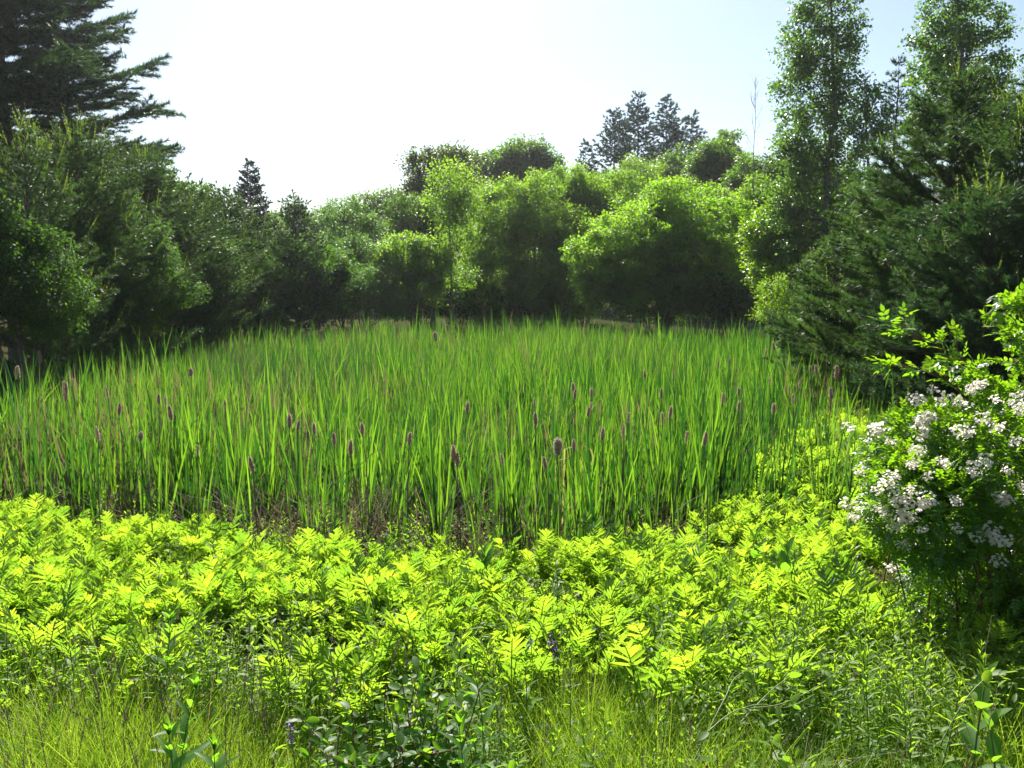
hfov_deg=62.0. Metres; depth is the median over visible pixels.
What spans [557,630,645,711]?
fern
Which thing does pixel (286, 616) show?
fern bank bush
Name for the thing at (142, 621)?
fern
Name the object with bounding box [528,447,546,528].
cattail plant
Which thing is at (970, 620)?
goldenrod
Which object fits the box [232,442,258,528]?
cattail plant
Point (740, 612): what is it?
fern
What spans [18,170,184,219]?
hedge tree
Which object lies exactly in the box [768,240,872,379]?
young pine
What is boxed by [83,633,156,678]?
fern
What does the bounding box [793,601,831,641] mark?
fern
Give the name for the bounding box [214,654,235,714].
goldenrod
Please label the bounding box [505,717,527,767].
goldenrod
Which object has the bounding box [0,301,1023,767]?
ground
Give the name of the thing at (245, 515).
cattail plant
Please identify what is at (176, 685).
goldenrod
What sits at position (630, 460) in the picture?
cattail plant
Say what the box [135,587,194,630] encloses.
fern
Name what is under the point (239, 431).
cattail plant
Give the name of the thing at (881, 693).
goldenrod
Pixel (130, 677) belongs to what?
fern
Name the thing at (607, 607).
fern
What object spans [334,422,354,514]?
cattail plant
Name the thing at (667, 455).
cattail plant
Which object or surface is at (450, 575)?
leafy weed
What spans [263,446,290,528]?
cattail plant
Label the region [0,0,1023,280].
sky
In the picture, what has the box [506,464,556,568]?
cattail plant
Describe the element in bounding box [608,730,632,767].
leafy weed
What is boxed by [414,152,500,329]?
poplar sapling
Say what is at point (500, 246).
wood tree
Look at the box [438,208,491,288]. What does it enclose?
wood tree
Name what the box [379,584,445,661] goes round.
fern
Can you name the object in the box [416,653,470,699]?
fern
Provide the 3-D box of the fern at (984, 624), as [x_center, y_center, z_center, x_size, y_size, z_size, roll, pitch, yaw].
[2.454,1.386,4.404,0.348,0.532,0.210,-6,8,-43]
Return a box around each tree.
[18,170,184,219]
[145,162,203,227]
[190,180,236,233]
[237,212,293,238]
[266,202,321,238]
[297,216,337,253]
[308,184,402,283]
[313,191,391,331]
[378,190,462,328]
[382,138,486,328]
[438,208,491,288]
[461,206,537,288]
[640,142,718,316]
[677,135,751,325]
[711,128,746,154]
[717,151,813,336]
[741,75,768,327]
[767,151,864,309]
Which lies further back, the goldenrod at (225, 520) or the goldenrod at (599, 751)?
the goldenrod at (225, 520)
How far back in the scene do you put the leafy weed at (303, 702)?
3.43 m
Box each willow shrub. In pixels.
[299,243,416,339]
[748,270,801,364]
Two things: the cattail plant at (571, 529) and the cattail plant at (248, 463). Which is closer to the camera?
the cattail plant at (571, 529)
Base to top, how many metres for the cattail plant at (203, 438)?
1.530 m
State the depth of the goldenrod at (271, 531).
6.97 m
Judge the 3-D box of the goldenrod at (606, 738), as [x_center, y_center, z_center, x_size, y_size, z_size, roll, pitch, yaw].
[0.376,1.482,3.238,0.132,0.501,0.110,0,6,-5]
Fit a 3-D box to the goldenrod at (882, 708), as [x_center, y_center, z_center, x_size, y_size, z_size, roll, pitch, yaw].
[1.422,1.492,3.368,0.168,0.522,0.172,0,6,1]
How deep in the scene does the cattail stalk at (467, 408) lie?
9.40 m
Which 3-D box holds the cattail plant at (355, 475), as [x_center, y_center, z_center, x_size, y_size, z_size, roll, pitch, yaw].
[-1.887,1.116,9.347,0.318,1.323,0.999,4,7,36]
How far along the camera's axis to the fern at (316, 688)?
3.67 m
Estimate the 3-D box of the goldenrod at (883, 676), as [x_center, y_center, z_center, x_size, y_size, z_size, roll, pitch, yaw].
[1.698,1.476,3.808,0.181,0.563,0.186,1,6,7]
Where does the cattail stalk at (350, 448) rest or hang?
on the ground at (612, 319)
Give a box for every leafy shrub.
[250,308,289,335]
[317,232,400,332]
[368,230,457,329]
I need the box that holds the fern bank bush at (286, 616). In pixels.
[267,559,441,652]
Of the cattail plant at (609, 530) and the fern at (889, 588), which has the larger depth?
the cattail plant at (609, 530)
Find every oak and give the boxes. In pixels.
[462,147,511,273]
[486,132,572,259]
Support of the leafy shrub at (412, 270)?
on the ground at (612, 319)
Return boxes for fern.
[0,574,83,677]
[0,637,46,725]
[0,649,35,706]
[0,651,36,703]
[1,604,64,672]
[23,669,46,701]
[33,595,120,671]
[36,637,128,697]
[41,603,88,658]
[47,607,96,653]
[58,617,106,661]
[65,596,122,647]
[65,660,118,705]
[70,622,126,654]
[72,620,104,672]
[80,624,129,676]
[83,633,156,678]
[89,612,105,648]
[97,591,143,634]
[101,604,195,688]
[102,654,146,718]
[109,619,162,666]
[118,598,218,708]
[127,599,198,650]
[127,644,180,678]
[129,615,161,640]
[130,637,192,676]
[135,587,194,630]
[143,598,186,625]
[146,638,222,699]
[148,602,216,636]
[171,589,234,638]
[173,615,197,668]
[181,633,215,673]
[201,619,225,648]
[207,595,276,670]
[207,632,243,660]
[216,591,250,673]
[254,622,328,727]
[261,626,319,711]
[274,567,345,637]
[284,635,367,739]
[290,632,356,725]
[291,683,345,731]
[301,637,384,747]
[303,585,355,658]
[312,553,395,656]
[313,606,352,673]
[314,637,376,699]
[325,595,361,668]
[338,625,392,656]
[342,610,385,662]
[345,622,407,712]
[349,599,408,688]
[350,571,401,625]
[351,596,380,625]
[351,621,381,646]
[355,624,395,671]
[357,591,425,637]
[357,645,392,719]
[363,587,415,648]
[374,581,416,623]
[376,592,422,611]
[377,583,432,628]
[378,593,440,629]
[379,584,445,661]
[379,609,472,689]
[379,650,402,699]
[382,583,418,622]
[382,606,452,673]
[393,632,429,694]
[395,637,450,707]
[397,573,466,607]
[398,597,443,619]
[399,573,464,619]
[407,605,464,631]
[416,586,466,624]
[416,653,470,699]
[419,595,465,678]
[424,594,439,607]
[435,611,504,694]
[435,630,503,691]
[438,605,495,658]
[439,577,473,611]
[439,590,468,645]
[439,600,450,608]
[442,597,493,624]
[454,590,484,658]
[460,572,524,656]
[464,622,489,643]
[467,644,518,709]
[468,633,559,733]
[469,601,495,637]
[474,607,504,643]
[476,658,504,709]
[482,581,523,625]
[488,599,530,693]
[490,602,555,704]
[490,622,570,719]
[498,594,554,668]
[498,594,576,640]
[510,579,549,617]
[512,618,538,669]
[517,632,549,689]
[524,586,575,652]
[524,616,589,697]
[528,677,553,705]
[533,620,561,676]
[535,586,593,634]
[536,624,604,691]
[536,629,569,678]
[536,645,577,692]
[543,587,589,623]
[546,587,609,677]
[547,639,566,695]
[549,592,571,620]
[549,606,564,636]
[553,621,606,699]
[554,593,609,643]
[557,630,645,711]
[558,614,618,680]
[560,596,594,671]
[561,592,613,623]
[561,635,626,697]
[563,570,637,612]
[576,600,616,662]
[580,603,636,687]
[582,586,641,672]
[593,607,635,688]
[595,624,626,690]
[596,594,655,624]
[598,576,637,621]
[603,630,681,740]
[605,604,641,645]
[613,587,648,627]
[616,637,661,714]
[621,622,660,689]
[625,595,656,629]
[626,622,658,671]
[634,604,663,631]
[641,648,711,721]
[642,594,698,636]
[648,586,722,641]
[648,614,723,708]
[649,639,692,683]
[653,554,732,618]
[653,643,728,721]
[656,648,695,704]
[659,654,720,728]
[666,623,706,645]
[666,623,727,654]
[667,609,714,644]
[669,581,730,617]
[671,592,708,625]
[672,614,730,643]
[675,619,765,712]
[675,678,745,741]
[680,627,727,675]
[683,661,741,706]
[685,576,740,627]
[689,603,715,624]
[690,608,749,640]
[694,589,749,629]
[698,598,750,646]
[699,648,732,712]
[703,593,765,641]
[718,601,768,653]
[722,637,784,715]
[723,637,803,738]
[728,607,790,664]
[734,620,766,663]
[746,622,786,656]
[747,603,804,643]
[749,636,817,740]
[751,643,828,731]
[754,634,797,698]
[759,604,811,640]
[762,600,828,682]
[763,599,833,653]
[779,581,837,687]
[788,579,872,631]
[792,635,863,710]
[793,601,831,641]
[802,565,895,682]
[803,594,855,675]
[810,646,853,703]
[811,605,839,638]
[811,631,837,670]
[826,600,884,695]
[857,580,902,664]
[859,604,919,674]
[862,598,922,673]
[867,637,882,669]
[871,613,917,654]
[873,601,931,659]
[882,606,942,674]
[962,612,1009,670]
[969,618,1023,699]
[989,664,1023,720]
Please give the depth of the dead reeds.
9.70 m
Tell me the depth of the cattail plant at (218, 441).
10.09 m
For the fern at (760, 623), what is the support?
on the ground at (612, 319)
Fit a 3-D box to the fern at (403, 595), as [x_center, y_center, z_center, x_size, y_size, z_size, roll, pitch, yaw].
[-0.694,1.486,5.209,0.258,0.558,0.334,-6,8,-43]
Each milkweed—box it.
[460,540,500,604]
[737,526,764,569]
[766,536,802,630]
[943,660,1012,767]
[983,708,1011,767]
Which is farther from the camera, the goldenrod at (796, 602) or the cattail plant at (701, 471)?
the cattail plant at (701, 471)
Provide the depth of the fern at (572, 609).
4.77 m
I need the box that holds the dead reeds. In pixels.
[0,325,838,578]
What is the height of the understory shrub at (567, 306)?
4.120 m
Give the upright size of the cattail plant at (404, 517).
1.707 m
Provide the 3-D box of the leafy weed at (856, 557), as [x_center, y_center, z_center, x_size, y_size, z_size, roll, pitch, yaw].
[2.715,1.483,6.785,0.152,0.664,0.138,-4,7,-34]
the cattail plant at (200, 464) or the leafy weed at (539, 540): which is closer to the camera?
the leafy weed at (539, 540)
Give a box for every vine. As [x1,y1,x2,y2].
[694,645,831,759]
[708,694,814,731]
[740,646,855,722]
[749,657,853,708]
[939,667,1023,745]
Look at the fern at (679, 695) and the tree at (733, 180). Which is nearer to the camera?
the fern at (679, 695)
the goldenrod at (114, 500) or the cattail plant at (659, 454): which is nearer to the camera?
the goldenrod at (114, 500)
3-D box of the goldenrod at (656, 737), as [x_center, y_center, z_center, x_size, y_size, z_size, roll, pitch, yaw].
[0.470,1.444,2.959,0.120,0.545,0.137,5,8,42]
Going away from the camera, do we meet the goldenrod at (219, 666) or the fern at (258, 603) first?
the goldenrod at (219, 666)
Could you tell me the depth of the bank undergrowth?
4.04 m
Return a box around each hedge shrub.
[0,189,102,418]
[16,177,212,361]
[118,218,253,351]
[184,230,315,323]
[247,234,369,327]
[927,242,1023,405]
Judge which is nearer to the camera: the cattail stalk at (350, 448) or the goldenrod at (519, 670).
the goldenrod at (519, 670)
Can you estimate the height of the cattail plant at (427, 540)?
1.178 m
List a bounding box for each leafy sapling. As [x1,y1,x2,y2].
[273,656,493,767]
[367,674,545,767]
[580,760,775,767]
[687,734,847,767]
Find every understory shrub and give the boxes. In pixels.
[371,273,469,329]
[440,279,532,326]
[504,283,608,329]
[701,272,800,334]
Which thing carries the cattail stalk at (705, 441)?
on the ground at (612, 319)
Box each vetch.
[286,717,295,766]
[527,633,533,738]
[547,634,554,697]
[552,641,559,720]
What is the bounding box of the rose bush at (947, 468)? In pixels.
[839,379,1023,690]
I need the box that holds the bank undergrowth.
[0,502,1023,767]
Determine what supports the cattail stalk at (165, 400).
on the ground at (612, 319)
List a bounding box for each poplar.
[751,0,883,259]
[893,0,1023,164]
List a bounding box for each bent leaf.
[555,458,583,481]
[562,446,592,536]
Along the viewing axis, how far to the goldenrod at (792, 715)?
3.58 m
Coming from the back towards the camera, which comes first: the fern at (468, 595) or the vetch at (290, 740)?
the fern at (468, 595)
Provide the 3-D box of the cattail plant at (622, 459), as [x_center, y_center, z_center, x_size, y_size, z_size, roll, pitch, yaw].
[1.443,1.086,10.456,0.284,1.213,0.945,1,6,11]
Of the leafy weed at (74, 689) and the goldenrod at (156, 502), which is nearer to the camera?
the leafy weed at (74, 689)
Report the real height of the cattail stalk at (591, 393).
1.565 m
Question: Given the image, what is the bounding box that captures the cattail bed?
[0,302,916,530]
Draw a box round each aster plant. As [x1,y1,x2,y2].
[139,607,194,728]
[150,668,210,767]
[156,714,202,767]
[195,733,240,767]
[393,646,447,747]
[438,707,493,767]
[454,651,518,767]
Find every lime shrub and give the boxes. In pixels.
[616,148,668,328]
[734,181,818,341]
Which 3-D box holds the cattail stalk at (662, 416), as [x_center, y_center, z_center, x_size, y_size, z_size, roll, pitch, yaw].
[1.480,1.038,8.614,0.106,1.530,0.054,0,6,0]
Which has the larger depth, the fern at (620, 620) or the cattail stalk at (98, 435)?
the cattail stalk at (98, 435)
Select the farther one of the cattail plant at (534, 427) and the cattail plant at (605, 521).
the cattail plant at (534, 427)
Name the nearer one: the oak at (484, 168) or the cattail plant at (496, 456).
the cattail plant at (496, 456)
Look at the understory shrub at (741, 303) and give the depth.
39.15 m
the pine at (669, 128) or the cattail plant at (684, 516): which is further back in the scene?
the pine at (669, 128)
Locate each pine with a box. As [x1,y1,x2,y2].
[0,0,206,363]
[0,103,129,405]
[0,104,210,385]
[68,139,270,357]
[135,176,273,353]
[201,177,300,341]
[251,184,336,339]
[564,137,601,309]
[575,106,638,314]
[603,90,662,312]
[631,94,700,223]
[675,109,709,305]
[751,94,824,315]
[761,42,1023,410]
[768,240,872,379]
[784,165,939,360]
[839,169,1023,461]
[847,53,937,283]
[854,66,1023,441]
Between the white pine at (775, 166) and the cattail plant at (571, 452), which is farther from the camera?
the white pine at (775, 166)
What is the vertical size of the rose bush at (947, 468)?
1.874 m
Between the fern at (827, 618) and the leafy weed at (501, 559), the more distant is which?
the leafy weed at (501, 559)
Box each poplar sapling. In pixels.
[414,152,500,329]
[844,70,901,279]
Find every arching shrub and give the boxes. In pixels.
[864,301,1023,608]
[975,273,1023,659]
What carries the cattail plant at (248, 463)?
on the ground at (612, 319)
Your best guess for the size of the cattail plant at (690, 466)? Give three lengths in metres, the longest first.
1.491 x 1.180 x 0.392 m
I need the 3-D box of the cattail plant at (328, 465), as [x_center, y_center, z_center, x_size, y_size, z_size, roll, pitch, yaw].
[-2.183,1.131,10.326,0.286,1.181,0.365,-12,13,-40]
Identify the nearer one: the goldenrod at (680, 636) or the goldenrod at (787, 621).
the goldenrod at (680, 636)
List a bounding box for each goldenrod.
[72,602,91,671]
[83,489,98,531]
[96,490,106,525]
[108,484,119,522]
[143,638,173,700]
[148,484,161,520]
[148,642,174,711]
[160,514,171,558]
[167,501,175,529]
[169,639,193,767]
[191,648,216,720]
[191,652,207,730]
[197,621,223,729]
[197,633,215,698]
[197,668,226,727]
[211,646,233,714]
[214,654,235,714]
[217,609,227,668]
[218,614,245,673]
[221,505,230,535]
[221,671,239,717]
[223,623,244,732]
[225,651,256,723]
[226,680,248,748]
[229,615,247,689]
[249,511,254,538]
[259,620,277,702]
[267,520,274,542]
[267,662,293,756]
[272,628,299,717]
[272,665,293,740]
[273,672,297,736]
[279,512,286,550]
[285,609,307,706]
[315,502,323,539]
[318,502,330,536]
[334,629,350,688]
[363,530,374,563]
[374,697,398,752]
[385,522,401,567]
[402,499,418,550]
[403,523,411,551]
[405,693,420,766]
[410,525,421,566]
[413,521,425,567]
[416,607,436,661]
[421,710,440,762]
[424,666,452,760]
[425,695,447,762]
[439,654,455,721]
[448,669,467,758]
[453,661,485,756]
[458,702,485,763]
[461,641,478,723]
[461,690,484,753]
[465,712,486,762]
[470,666,488,731]
[476,716,502,762]
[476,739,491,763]
[479,663,498,730]
[480,651,512,749]
[483,650,510,754]
[483,656,510,758]
[484,677,511,767]
[495,707,521,767]
[498,725,528,767]
[503,704,525,760]
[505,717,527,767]
[512,666,535,767]
[517,709,543,763]
[529,678,544,722]
[540,682,562,748]
[540,734,562,767]
[541,696,558,764]
[543,728,563,767]
[546,657,565,727]
[555,642,580,767]
[557,745,573,767]
[580,659,593,707]
[583,680,601,725]
[586,725,601,767]
[593,704,606,753]
[595,695,612,756]
[595,742,604,766]
[596,705,615,767]
[614,711,635,766]
[617,674,636,755]
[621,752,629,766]
[634,494,645,528]
[635,740,648,767]
[642,702,672,767]
[643,720,662,767]
[652,715,673,767]
[653,746,665,767]
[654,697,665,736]
[665,669,683,737]
[669,748,677,767]
[674,731,691,767]
[676,629,694,720]
[685,711,701,767]
[687,664,709,764]
[696,661,719,747]
[699,514,710,549]
[709,749,716,767]
[716,632,733,710]
[716,657,736,752]
[722,701,739,753]
[730,711,747,764]
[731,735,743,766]
[736,653,756,745]
[740,741,755,767]
[742,634,775,753]
[743,668,769,742]
[753,727,767,764]
[764,662,789,754]
[764,714,783,767]
[765,592,786,695]
[765,625,781,722]
[765,625,805,750]
[767,696,795,764]
[772,681,807,760]
[776,678,807,752]
[777,603,792,693]
[778,600,804,710]
[784,588,806,708]
[789,617,798,644]
[790,645,817,744]
[790,703,808,758]
[800,607,811,696]
[800,614,815,682]
[810,650,854,766]
[813,604,831,683]
[814,596,831,689]
[828,635,856,737]
[831,583,849,670]
[831,686,862,763]
[832,603,852,691]
[834,650,884,766]
[838,673,863,767]
[843,575,869,656]
[843,606,869,699]
[846,624,888,767]
[847,605,872,717]
[849,615,893,760]
[852,585,876,670]
[852,703,893,767]
[855,646,877,739]
[857,679,889,767]
[858,629,897,767]
[868,669,896,766]
[873,622,888,678]
[874,614,905,734]
[874,651,901,750]
[876,583,902,674]
[881,665,905,750]
[882,658,933,767]
[882,669,917,762]
[883,574,915,678]
[885,612,899,671]
[886,605,915,690]
[893,684,920,765]
[894,673,917,767]
[895,584,923,688]
[895,616,911,678]
[895,645,941,756]
[895,706,929,767]
[898,628,930,759]
[904,599,926,714]
[908,612,949,761]
[912,644,946,766]
[914,652,950,765]
[916,601,942,737]
[926,674,969,767]
[927,652,962,763]
[927,660,954,762]
[932,648,958,755]
[934,621,959,682]
[942,618,976,717]
[942,632,971,709]
[943,608,957,669]
[943,640,987,750]
[947,588,981,681]
[950,652,999,767]
[963,613,979,673]
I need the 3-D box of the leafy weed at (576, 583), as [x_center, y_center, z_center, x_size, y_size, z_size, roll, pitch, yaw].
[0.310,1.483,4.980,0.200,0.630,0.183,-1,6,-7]
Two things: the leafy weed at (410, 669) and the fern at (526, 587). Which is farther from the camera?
the fern at (526, 587)
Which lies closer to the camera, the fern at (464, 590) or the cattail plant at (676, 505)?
the fern at (464, 590)
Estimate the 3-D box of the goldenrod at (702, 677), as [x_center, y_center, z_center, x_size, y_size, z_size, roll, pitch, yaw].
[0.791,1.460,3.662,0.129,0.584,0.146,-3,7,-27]
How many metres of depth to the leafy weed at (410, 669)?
3.40 m
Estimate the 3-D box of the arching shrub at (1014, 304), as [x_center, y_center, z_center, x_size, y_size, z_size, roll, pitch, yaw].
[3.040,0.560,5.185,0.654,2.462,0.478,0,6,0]
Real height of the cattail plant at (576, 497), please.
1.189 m
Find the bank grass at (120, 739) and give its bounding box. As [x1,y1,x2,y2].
[0,513,1023,767]
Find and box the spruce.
[232,157,310,336]
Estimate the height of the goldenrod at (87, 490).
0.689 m
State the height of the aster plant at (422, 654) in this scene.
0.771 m
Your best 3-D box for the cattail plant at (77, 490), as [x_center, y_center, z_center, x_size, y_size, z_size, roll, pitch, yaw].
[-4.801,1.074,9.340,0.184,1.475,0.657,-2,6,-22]
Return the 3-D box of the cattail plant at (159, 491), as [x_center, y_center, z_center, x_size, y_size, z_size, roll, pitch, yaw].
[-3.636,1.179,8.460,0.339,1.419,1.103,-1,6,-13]
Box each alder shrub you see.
[445,158,605,328]
[517,161,649,329]
[558,174,760,337]
[642,170,777,334]
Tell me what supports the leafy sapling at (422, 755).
on the ground at (612, 319)
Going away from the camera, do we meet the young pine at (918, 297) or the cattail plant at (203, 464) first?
the cattail plant at (203, 464)
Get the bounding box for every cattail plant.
[51,420,95,513]
[54,431,97,526]
[59,416,82,523]
[73,422,117,527]
[85,424,122,522]
[85,428,109,522]
[94,415,135,519]
[99,401,132,523]
[104,439,155,523]
[113,417,152,521]
[117,434,164,552]
[121,444,183,521]
[131,414,172,518]
[132,409,169,519]
[146,420,180,506]
[146,441,196,522]
[152,409,178,507]
[160,386,182,519]
[160,435,182,495]
[162,441,191,516]
[164,390,208,488]
[164,436,189,519]
[165,411,185,490]
[166,412,205,520]
[167,433,222,512]
[171,442,202,510]
[172,416,210,519]
[174,451,222,520]
[175,431,200,494]
[177,411,199,477]
[177,443,217,518]
[178,419,208,513]
[180,388,217,511]
[188,402,226,486]
[192,421,264,521]
[194,450,232,522]
[195,435,226,521]
[195,456,214,525]
[197,408,234,502]
[198,414,215,491]
[199,436,239,513]
[199,440,225,525]
[203,411,231,532]
[207,416,264,521]
[207,423,272,530]
[214,401,237,487]
[214,419,244,492]
[215,390,255,494]
[218,446,222,517]
[219,429,249,543]
[222,411,274,487]
[226,441,253,502]
[227,447,252,534]
[228,417,264,506]
[231,456,265,534]
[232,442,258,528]
[233,438,263,529]
[235,414,318,527]
[251,391,292,539]
[251,414,286,517]
[254,401,279,518]
[259,448,333,518]
[260,427,291,486]
[262,443,285,527]
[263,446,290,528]
[267,417,303,525]
[267,435,284,505]
[273,430,323,534]
[276,424,340,529]
[276,431,301,529]
[280,436,312,532]
[282,443,304,545]
[290,443,313,518]
[294,403,365,498]
[296,440,346,538]
[298,440,381,534]
[302,433,324,514]
[302,434,374,538]
[305,422,342,527]
[306,428,392,538]
[306,429,373,517]
[311,409,337,507]
[311,451,328,538]
[314,430,344,481]
[315,430,337,494]
[328,420,371,513]
[330,438,346,528]
[331,428,384,522]
[332,399,374,535]
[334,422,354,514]
[335,449,352,532]
[336,409,355,533]
[346,438,360,516]
[348,411,383,486]
[349,392,389,519]
[350,396,398,555]
[356,421,382,551]
[359,449,382,511]
[367,432,385,521]
[378,423,404,528]
[381,399,418,538]
[382,453,390,518]
[384,419,407,500]
[386,422,402,545]
[387,406,409,497]
[387,414,422,535]
[388,446,413,549]
[390,411,419,513]
[392,394,437,523]
[393,422,414,502]
[396,396,418,553]
[398,402,451,475]
[400,431,428,485]
[404,461,433,549]
[405,421,464,516]
[405,426,450,551]
[407,433,436,531]
[409,396,428,522]
[412,396,441,475]
[413,453,435,524]
[415,398,460,548]
[417,392,448,512]
[417,422,432,490]
[419,420,439,526]
[419,422,444,489]
[420,390,466,530]
[423,467,456,556]
[426,431,446,531]
[435,430,460,505]
[436,424,480,536]
[437,430,489,526]
[438,443,462,517]
[439,393,467,522]
[441,417,477,500]
[441,425,466,511]
[441,434,460,517]
[446,420,522,486]
[447,418,500,513]
[450,444,475,509]
[455,461,481,558]
[457,439,526,559]
[458,420,484,542]
[461,422,482,497]
[462,434,503,522]
[462,444,489,536]
[463,427,532,525]
[464,459,546,553]
[466,397,495,490]
[466,421,536,515]
[467,433,497,530]
[474,462,528,559]
[479,414,514,519]
[483,423,519,499]
[489,403,512,551]
[495,427,527,536]
[495,455,523,547]
[497,451,522,570]
[500,402,550,490]
[502,409,524,478]
[502,439,557,545]
[503,453,534,557]
[503,454,535,562]
[505,407,577,480]
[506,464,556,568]
[508,384,538,494]
[510,434,543,529]
[512,400,535,485]
[513,414,539,527]
[515,444,540,551]
[517,384,537,526]
[519,456,551,539]
[525,450,581,530]
[527,430,550,491]
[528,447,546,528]
[530,434,563,532]
[535,402,612,469]
[535,405,574,523]
[537,453,599,548]
[538,447,586,549]
[540,393,573,548]
[542,464,570,543]
[551,449,601,509]
[553,424,643,555]
[555,425,587,504]
[558,418,615,519]
[558,465,581,559]
[560,395,577,472]
[562,438,583,518]
[562,451,602,547]
[568,390,612,467]
[568,428,593,541]
[568,434,615,491]
[569,434,600,546]
[572,429,606,535]
[574,425,619,536]
[574,460,599,541]
[577,415,607,486]
[577,440,600,507]
[580,414,605,490]
[582,455,611,538]
[583,448,615,542]
[584,420,618,504]
[585,416,639,532]
[586,432,616,536]
[588,403,603,499]
[590,421,644,516]
[590,462,618,526]
[594,405,665,465]
[594,448,655,539]
[597,412,618,485]
[600,382,616,507]
[603,410,642,539]
[603,432,641,543]
[604,425,630,521]
[604,438,620,503]
[608,429,645,486]
[610,440,634,549]
[611,400,645,478]
[611,427,624,531]
[611,451,633,527]
[614,438,634,515]
[615,476,632,545]
[617,428,636,503]
[619,392,644,514]
[620,400,667,522]
[622,441,666,532]
[629,438,655,532]
[630,404,663,516]
[630,408,653,517]
[632,438,644,482]
[633,428,650,490]
[635,413,664,516]
[635,413,669,511]
[638,446,665,530]
[639,413,666,533]
[639,420,673,492]
[641,419,666,524]
[643,454,670,531]
[647,419,674,520]
[648,400,678,479]
[650,439,681,529]
[655,417,679,500]
[656,431,676,513]
[657,417,686,519]
[658,414,751,535]
[660,415,679,503]
[666,415,698,534]
[670,422,692,549]
[670,434,696,540]
[671,417,715,511]
[675,443,709,535]
[677,405,722,537]
[678,410,695,460]
[679,423,708,509]
[686,413,762,501]
[686,429,714,533]
[687,419,759,493]
[687,426,696,501]
[690,390,729,506]
[690,401,718,535]
[690,406,701,524]
[693,414,744,504]
[693,422,723,522]
[696,413,709,530]
[697,395,737,517]
[699,412,716,510]
[706,403,732,502]
[707,401,738,520]
[710,435,737,503]
[715,421,723,494]
[718,412,797,498]
[724,395,765,513]
[729,409,768,494]
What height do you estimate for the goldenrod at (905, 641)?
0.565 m
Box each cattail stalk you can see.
[15,366,20,391]
[25,356,26,386]
[36,350,43,376]
[61,381,68,419]
[64,382,69,436]
[71,378,76,474]
[95,427,101,533]
[105,387,113,467]
[117,403,128,519]
[138,431,152,566]
[156,393,160,443]
[164,396,168,432]
[167,404,174,520]
[188,368,192,390]
[195,445,199,533]
[223,399,231,484]
[248,457,257,534]
[285,413,292,543]
[295,420,300,535]
[312,422,326,537]
[332,432,338,536]
[347,439,365,555]
[360,422,368,556]
[406,432,412,546]
[432,331,437,354]
[450,445,460,550]
[455,452,459,560]
[465,401,469,539]
[500,453,506,548]
[532,398,535,468]
[533,412,537,537]
[540,456,548,583]
[552,436,562,537]
[567,382,574,455]
[571,439,578,549]
[573,388,576,439]
[586,407,589,484]
[588,388,592,427]
[589,402,594,468]
[599,426,605,534]
[618,412,630,514]
[621,423,624,524]
[643,370,645,415]
[654,412,663,530]
[657,388,662,441]
[668,406,675,539]
[673,431,688,548]
[702,431,707,547]
[720,392,725,448]
[737,387,741,461]
[737,400,741,484]
[769,376,773,456]
[772,403,775,498]
[788,386,790,458]
[791,394,794,453]
[792,381,800,434]
[809,366,813,422]
[814,365,819,416]
[821,387,832,482]
[834,365,838,415]
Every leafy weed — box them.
[7,629,25,693]
[16,636,32,685]
[25,633,62,707]
[44,588,66,664]
[48,567,74,654]
[54,540,68,560]
[56,620,89,725]
[64,671,81,722]
[74,535,83,555]
[106,590,124,634]
[138,562,151,595]
[150,555,166,598]
[160,591,177,628]
[163,531,174,572]
[176,537,192,577]
[176,642,207,706]
[183,638,206,710]
[187,600,200,647]
[188,617,210,696]
[189,592,206,646]
[190,594,205,643]
[194,638,218,704]
[205,531,219,573]
[212,626,224,696]
[212,627,235,695]
[236,623,268,731]
[240,597,260,691]
[246,611,269,670]
[246,636,268,703]
[259,594,277,681]
[264,618,288,680]
[282,593,299,707]
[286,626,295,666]
[288,573,315,677]
[291,680,330,762]
[292,616,309,682]
[293,655,319,744]
[297,581,317,637]
[299,607,321,684]
[301,661,322,763]
[312,626,333,722]
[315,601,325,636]
[315,682,342,766]
[333,693,350,765]
[349,645,380,741]
[363,686,382,753]
[365,701,383,751]
[373,698,398,752]
[380,596,395,632]
[384,654,395,714]
[385,630,411,699]
[389,576,401,611]
[401,663,439,756]
[411,683,440,763]
[430,542,444,575]
[432,623,471,717]
[438,665,481,753]
[441,670,487,756]
[443,565,454,595]
[463,541,470,565]
[471,648,494,728]
[498,558,506,606]
[504,669,523,725]
[506,661,546,759]
[525,539,541,606]
[527,556,539,609]
[538,538,557,592]
[542,644,568,721]
[542,708,572,764]
[543,572,557,594]
[549,544,563,605]
[551,614,574,716]
[557,580,578,628]
[566,572,579,595]
[568,702,601,767]
[569,617,596,699]
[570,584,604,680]
[571,662,581,711]
[591,535,601,600]
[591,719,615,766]
[594,658,606,715]
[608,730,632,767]
[614,554,631,603]
[628,666,670,759]
[632,680,643,733]
[633,569,650,604]
[639,590,659,637]
[644,551,662,615]
[653,577,671,630]
[656,658,671,717]
[662,605,671,635]
[663,589,674,618]
[664,677,694,753]
[666,601,682,640]
[673,518,683,551]
[675,598,690,619]
[692,622,715,695]
[692,643,731,730]
[697,686,718,742]
[704,711,716,767]
[719,563,730,622]
[721,646,756,726]
[729,609,759,698]
[735,577,741,603]
[736,641,753,735]
[743,561,755,606]
[749,691,779,764]
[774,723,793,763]
[778,596,787,664]
[810,553,824,595]
[814,679,837,740]
[820,701,846,767]
[826,683,855,746]
[849,528,860,560]
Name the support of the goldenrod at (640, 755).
on the ground at (612, 319)
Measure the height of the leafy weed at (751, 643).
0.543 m
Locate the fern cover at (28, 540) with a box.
[0,386,963,660]
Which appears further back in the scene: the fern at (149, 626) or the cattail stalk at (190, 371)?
the cattail stalk at (190, 371)

